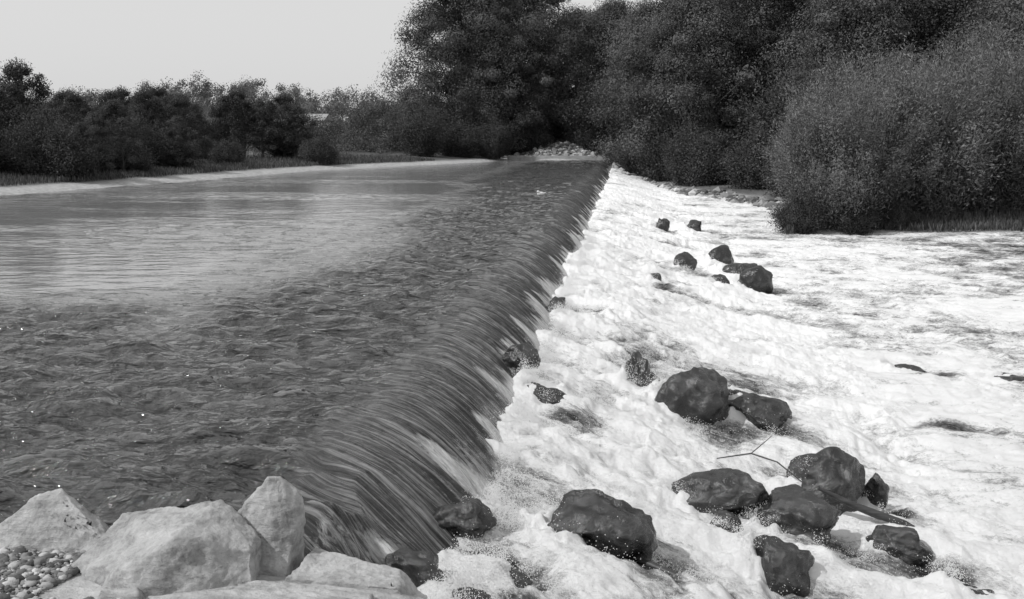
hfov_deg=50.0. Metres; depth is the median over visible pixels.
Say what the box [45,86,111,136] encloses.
tree
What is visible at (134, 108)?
tree
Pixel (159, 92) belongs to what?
tree
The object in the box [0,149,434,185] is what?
bank grass
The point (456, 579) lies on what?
water spray
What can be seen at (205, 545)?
pale stone
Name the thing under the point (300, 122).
tree
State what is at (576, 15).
deciduous tree
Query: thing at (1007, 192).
willow bush
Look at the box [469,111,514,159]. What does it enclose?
shrub
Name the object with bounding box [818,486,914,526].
driftwood log
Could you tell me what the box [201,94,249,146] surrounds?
tree
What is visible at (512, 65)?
willow tree
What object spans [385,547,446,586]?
boulder
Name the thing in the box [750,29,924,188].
willow bush
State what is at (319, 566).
pale stone
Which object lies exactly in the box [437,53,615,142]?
background woodland
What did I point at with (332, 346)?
river water
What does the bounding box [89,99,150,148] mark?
tree
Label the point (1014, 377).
boulder
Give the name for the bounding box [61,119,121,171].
shrub
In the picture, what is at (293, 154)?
shrub
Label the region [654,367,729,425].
boulder
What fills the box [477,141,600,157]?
gravel mound
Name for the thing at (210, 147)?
shrub
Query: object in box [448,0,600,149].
willow tree
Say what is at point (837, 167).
willow bush
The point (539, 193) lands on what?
gull
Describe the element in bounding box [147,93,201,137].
tree
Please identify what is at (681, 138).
shrub
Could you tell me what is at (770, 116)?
shrub
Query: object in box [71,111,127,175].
tree
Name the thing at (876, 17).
deciduous tree
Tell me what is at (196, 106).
tree
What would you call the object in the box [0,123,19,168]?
shrub
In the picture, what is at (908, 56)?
shrub
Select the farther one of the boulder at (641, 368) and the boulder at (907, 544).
the boulder at (641, 368)
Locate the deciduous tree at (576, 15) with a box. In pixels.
[526,2,609,142]
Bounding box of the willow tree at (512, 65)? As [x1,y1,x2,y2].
[440,16,557,154]
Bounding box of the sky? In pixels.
[0,0,861,133]
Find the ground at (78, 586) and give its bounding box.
[0,142,1023,598]
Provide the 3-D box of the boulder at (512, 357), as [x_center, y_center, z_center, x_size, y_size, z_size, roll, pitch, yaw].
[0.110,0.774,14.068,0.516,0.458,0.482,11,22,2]
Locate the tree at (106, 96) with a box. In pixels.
[89,89,148,152]
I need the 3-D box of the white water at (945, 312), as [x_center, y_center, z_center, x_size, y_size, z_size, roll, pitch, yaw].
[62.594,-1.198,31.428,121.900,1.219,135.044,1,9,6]
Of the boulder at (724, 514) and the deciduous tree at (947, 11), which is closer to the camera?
the boulder at (724, 514)
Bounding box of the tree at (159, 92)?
[131,83,205,133]
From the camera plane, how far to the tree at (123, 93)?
83.43 m
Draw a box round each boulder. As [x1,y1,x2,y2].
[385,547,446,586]
[434,497,496,538]
[452,587,490,598]
[500,343,540,375]
[509,567,533,588]
[527,382,564,403]
[547,489,657,563]
[548,296,565,310]
[625,351,650,386]
[648,371,659,384]
[651,273,661,281]
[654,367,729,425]
[656,218,669,231]
[671,468,768,516]
[673,252,696,269]
[687,219,701,231]
[708,245,733,263]
[710,510,743,532]
[712,274,729,283]
[722,263,756,273]
[728,389,791,431]
[737,265,773,293]
[753,535,814,596]
[755,484,841,545]
[786,446,865,515]
[861,473,889,509]
[866,524,933,565]
[894,364,925,372]
[962,583,994,594]
[994,372,1023,380]
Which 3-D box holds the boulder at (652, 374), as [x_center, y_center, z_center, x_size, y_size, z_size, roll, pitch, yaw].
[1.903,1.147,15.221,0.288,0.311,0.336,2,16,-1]
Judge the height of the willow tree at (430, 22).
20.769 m
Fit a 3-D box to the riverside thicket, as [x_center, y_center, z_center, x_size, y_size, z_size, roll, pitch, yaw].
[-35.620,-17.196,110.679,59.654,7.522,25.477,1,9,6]
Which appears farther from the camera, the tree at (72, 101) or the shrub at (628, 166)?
the shrub at (628, 166)
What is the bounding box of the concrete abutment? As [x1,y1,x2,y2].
[507,156,611,162]
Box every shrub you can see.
[0,98,85,175]
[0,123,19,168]
[0,124,31,174]
[4,109,37,133]
[6,122,103,181]
[41,104,86,131]
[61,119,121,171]
[67,118,119,169]
[105,137,164,172]
[126,107,165,149]
[144,131,201,167]
[195,136,220,160]
[203,135,250,163]
[265,141,300,156]
[297,135,342,165]
[392,101,450,156]
[436,117,483,157]
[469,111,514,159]
[505,116,554,151]
[567,113,618,152]
[587,130,627,163]
[610,128,646,176]
[622,102,697,181]
[654,115,714,185]
[661,125,741,186]
[709,123,784,190]
[717,37,862,149]
[751,140,796,197]
[765,188,830,234]
[826,198,888,235]
[855,33,949,95]
[875,196,919,230]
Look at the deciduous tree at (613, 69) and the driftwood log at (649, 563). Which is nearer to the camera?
the driftwood log at (649, 563)
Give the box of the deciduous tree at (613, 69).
[561,0,699,161]
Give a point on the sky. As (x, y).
(319, 45)
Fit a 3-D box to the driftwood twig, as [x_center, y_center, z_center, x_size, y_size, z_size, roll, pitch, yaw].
[2.643,1.664,11.410,1.035,0.506,0.111,5,10,28]
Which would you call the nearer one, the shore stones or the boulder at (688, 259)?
the boulder at (688, 259)
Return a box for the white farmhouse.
[289,114,332,131]
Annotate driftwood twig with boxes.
[717,437,805,484]
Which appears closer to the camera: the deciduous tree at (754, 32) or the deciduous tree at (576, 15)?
the deciduous tree at (754, 32)
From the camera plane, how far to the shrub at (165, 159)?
63.44 m
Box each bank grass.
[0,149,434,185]
[756,199,1023,234]
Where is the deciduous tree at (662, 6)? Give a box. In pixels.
[638,0,787,136]
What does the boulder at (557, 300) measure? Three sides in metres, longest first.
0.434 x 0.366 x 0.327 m
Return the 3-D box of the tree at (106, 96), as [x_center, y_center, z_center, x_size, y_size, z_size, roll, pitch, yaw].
[-22.630,-9.677,62.456,3.479,4.606,4.120,-6,11,-36]
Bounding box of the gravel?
[0,545,121,598]
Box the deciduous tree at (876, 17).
[758,0,967,112]
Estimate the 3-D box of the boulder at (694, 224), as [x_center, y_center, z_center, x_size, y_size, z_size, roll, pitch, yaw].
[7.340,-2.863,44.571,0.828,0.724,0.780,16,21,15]
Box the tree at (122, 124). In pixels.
[101,117,145,170]
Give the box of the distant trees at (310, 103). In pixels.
[0,70,448,142]
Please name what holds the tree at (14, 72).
on the ground at (78, 586)
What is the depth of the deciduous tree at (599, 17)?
107.47 m
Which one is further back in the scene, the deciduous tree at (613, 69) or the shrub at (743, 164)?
the deciduous tree at (613, 69)
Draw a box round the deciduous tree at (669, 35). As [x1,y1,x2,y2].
[594,0,767,180]
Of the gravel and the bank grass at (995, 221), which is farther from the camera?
the bank grass at (995, 221)
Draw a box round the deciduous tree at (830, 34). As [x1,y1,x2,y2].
[762,0,968,85]
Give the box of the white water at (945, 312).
[417,168,1023,598]
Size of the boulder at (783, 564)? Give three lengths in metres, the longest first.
0.596 x 0.558 x 0.543 m
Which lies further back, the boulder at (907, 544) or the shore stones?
the shore stones
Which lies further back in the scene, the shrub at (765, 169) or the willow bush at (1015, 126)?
the shrub at (765, 169)
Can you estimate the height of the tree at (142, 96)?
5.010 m
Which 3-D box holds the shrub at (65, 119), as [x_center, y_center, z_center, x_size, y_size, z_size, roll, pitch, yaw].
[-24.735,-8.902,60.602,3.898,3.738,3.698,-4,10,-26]
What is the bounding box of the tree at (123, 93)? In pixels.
[97,85,133,106]
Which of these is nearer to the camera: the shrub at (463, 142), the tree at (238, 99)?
the tree at (238, 99)
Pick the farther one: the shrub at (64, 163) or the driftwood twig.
the shrub at (64, 163)
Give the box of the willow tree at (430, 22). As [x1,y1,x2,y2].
[371,0,557,151]
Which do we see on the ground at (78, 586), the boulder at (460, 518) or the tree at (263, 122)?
the tree at (263, 122)
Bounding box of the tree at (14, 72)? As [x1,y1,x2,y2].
[0,57,67,142]
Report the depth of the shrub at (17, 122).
55.57 m
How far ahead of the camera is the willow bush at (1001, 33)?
58.21 m
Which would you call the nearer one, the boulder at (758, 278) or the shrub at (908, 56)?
the boulder at (758, 278)
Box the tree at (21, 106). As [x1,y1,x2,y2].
[6,95,37,123]
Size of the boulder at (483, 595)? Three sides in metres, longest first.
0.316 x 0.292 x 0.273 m
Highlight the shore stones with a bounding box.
[616,167,790,210]
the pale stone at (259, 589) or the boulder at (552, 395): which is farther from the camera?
the boulder at (552, 395)
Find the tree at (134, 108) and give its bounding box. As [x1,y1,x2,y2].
[126,104,161,138]
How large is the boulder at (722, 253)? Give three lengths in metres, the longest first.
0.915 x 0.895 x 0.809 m
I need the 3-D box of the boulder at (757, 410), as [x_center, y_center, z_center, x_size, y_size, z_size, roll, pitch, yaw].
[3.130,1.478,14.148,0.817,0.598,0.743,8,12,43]
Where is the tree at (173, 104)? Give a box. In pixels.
[153,94,219,156]
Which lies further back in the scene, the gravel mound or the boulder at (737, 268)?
the gravel mound
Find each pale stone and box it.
[0,488,108,552]
[71,499,260,595]
[98,587,147,598]
[207,580,375,598]
[238,476,305,575]
[285,548,426,598]
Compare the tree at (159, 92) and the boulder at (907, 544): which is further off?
the tree at (159, 92)
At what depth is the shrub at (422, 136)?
96.34 m
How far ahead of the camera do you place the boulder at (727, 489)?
10.51 m
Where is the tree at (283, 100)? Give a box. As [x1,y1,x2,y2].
[258,91,317,157]
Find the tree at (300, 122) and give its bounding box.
[276,105,317,156]
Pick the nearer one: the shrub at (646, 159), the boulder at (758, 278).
the boulder at (758, 278)
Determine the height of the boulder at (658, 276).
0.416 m
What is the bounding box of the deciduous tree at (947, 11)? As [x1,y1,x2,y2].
[849,0,1011,81]
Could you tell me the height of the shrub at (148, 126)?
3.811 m
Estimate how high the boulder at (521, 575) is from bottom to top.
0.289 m
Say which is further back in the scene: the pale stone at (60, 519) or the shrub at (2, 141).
the shrub at (2, 141)
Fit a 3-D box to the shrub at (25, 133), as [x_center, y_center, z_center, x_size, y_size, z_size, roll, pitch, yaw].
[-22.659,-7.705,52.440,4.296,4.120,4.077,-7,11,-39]
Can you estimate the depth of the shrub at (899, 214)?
44.59 m
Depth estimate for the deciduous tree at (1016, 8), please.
75.57 m
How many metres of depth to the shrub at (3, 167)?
53.20 m
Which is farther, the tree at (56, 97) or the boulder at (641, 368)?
the tree at (56, 97)
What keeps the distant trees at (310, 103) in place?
on the ground at (78, 586)
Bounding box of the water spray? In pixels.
[421,214,1012,598]
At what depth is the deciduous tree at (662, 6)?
97.05 m
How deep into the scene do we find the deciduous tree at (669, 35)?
85.81 m
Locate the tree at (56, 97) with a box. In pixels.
[44,87,89,126]
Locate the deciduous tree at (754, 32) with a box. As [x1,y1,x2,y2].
[677,0,866,152]
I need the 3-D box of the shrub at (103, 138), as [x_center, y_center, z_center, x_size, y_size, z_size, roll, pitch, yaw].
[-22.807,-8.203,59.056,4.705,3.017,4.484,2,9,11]
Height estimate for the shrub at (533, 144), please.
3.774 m
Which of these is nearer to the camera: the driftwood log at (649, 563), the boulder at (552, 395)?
the driftwood log at (649, 563)
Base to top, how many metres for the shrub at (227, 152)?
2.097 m
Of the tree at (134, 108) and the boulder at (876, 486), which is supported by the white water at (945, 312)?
the boulder at (876, 486)
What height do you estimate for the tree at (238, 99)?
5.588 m
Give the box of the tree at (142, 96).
[120,87,170,136]
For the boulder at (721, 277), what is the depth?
27.74 m
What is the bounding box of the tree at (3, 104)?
[0,86,30,134]
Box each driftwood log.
[638,558,677,574]
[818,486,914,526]
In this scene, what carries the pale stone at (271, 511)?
on the ground at (78, 586)
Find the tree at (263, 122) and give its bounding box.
[240,99,285,158]
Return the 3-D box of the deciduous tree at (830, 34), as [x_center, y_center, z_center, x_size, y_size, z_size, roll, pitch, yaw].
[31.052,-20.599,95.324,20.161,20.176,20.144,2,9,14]
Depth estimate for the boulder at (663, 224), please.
41.92 m
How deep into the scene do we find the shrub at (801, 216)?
43.81 m
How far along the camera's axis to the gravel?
5.95 m
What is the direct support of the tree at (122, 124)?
on the ground at (78, 586)
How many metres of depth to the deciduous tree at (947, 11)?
78.53 m
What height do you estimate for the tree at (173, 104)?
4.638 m
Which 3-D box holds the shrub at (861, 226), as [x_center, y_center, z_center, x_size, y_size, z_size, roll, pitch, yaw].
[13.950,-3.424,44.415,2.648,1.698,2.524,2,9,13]
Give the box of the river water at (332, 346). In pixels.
[0,160,611,564]
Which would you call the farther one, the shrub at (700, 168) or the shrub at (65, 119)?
the shrub at (700, 168)
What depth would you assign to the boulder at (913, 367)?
18.68 m
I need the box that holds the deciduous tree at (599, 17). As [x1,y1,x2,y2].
[540,0,648,142]
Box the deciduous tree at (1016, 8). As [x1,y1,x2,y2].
[964,0,1023,74]
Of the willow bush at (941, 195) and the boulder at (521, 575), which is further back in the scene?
the willow bush at (941, 195)
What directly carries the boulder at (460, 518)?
in the river water at (332, 346)
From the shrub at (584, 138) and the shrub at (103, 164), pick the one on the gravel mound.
the shrub at (584, 138)
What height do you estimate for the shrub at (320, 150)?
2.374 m
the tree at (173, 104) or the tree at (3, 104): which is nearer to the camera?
the tree at (3, 104)
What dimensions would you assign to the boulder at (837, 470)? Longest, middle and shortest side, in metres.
0.863 x 0.826 x 0.801 m
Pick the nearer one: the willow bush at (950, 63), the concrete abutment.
the willow bush at (950, 63)
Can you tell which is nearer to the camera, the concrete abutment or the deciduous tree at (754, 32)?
the deciduous tree at (754, 32)
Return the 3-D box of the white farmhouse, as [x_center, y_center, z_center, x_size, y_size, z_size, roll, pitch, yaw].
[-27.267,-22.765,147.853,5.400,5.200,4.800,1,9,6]
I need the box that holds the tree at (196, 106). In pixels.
[173,93,207,140]
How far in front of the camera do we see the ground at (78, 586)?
51.95 m
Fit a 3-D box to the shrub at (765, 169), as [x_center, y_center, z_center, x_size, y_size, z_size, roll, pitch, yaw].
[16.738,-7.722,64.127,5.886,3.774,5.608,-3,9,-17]
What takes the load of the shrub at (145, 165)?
on the ground at (78, 586)
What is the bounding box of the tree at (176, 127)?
[161,115,201,167]
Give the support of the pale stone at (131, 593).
on the ground at (78, 586)
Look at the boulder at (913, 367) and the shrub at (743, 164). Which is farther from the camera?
the shrub at (743, 164)
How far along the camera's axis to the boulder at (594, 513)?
8.71 m
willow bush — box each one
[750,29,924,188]
[762,47,957,231]
[822,43,1012,217]
[839,32,1002,103]
[904,0,1023,106]
[922,17,1023,214]
[988,83,1023,183]
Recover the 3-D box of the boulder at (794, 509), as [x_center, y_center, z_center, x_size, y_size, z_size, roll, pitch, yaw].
[2.678,2.081,10.425,0.822,0.587,0.605,6,10,33]
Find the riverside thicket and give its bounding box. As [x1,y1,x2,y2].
[34,88,435,153]
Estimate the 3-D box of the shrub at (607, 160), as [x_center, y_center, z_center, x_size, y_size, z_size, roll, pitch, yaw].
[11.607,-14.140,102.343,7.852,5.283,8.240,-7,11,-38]
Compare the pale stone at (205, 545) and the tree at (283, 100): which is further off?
the tree at (283, 100)
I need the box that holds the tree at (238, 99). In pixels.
[199,86,272,154]
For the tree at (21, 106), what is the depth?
69.23 m
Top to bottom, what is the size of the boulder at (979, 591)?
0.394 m
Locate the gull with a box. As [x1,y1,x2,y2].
[537,190,545,195]

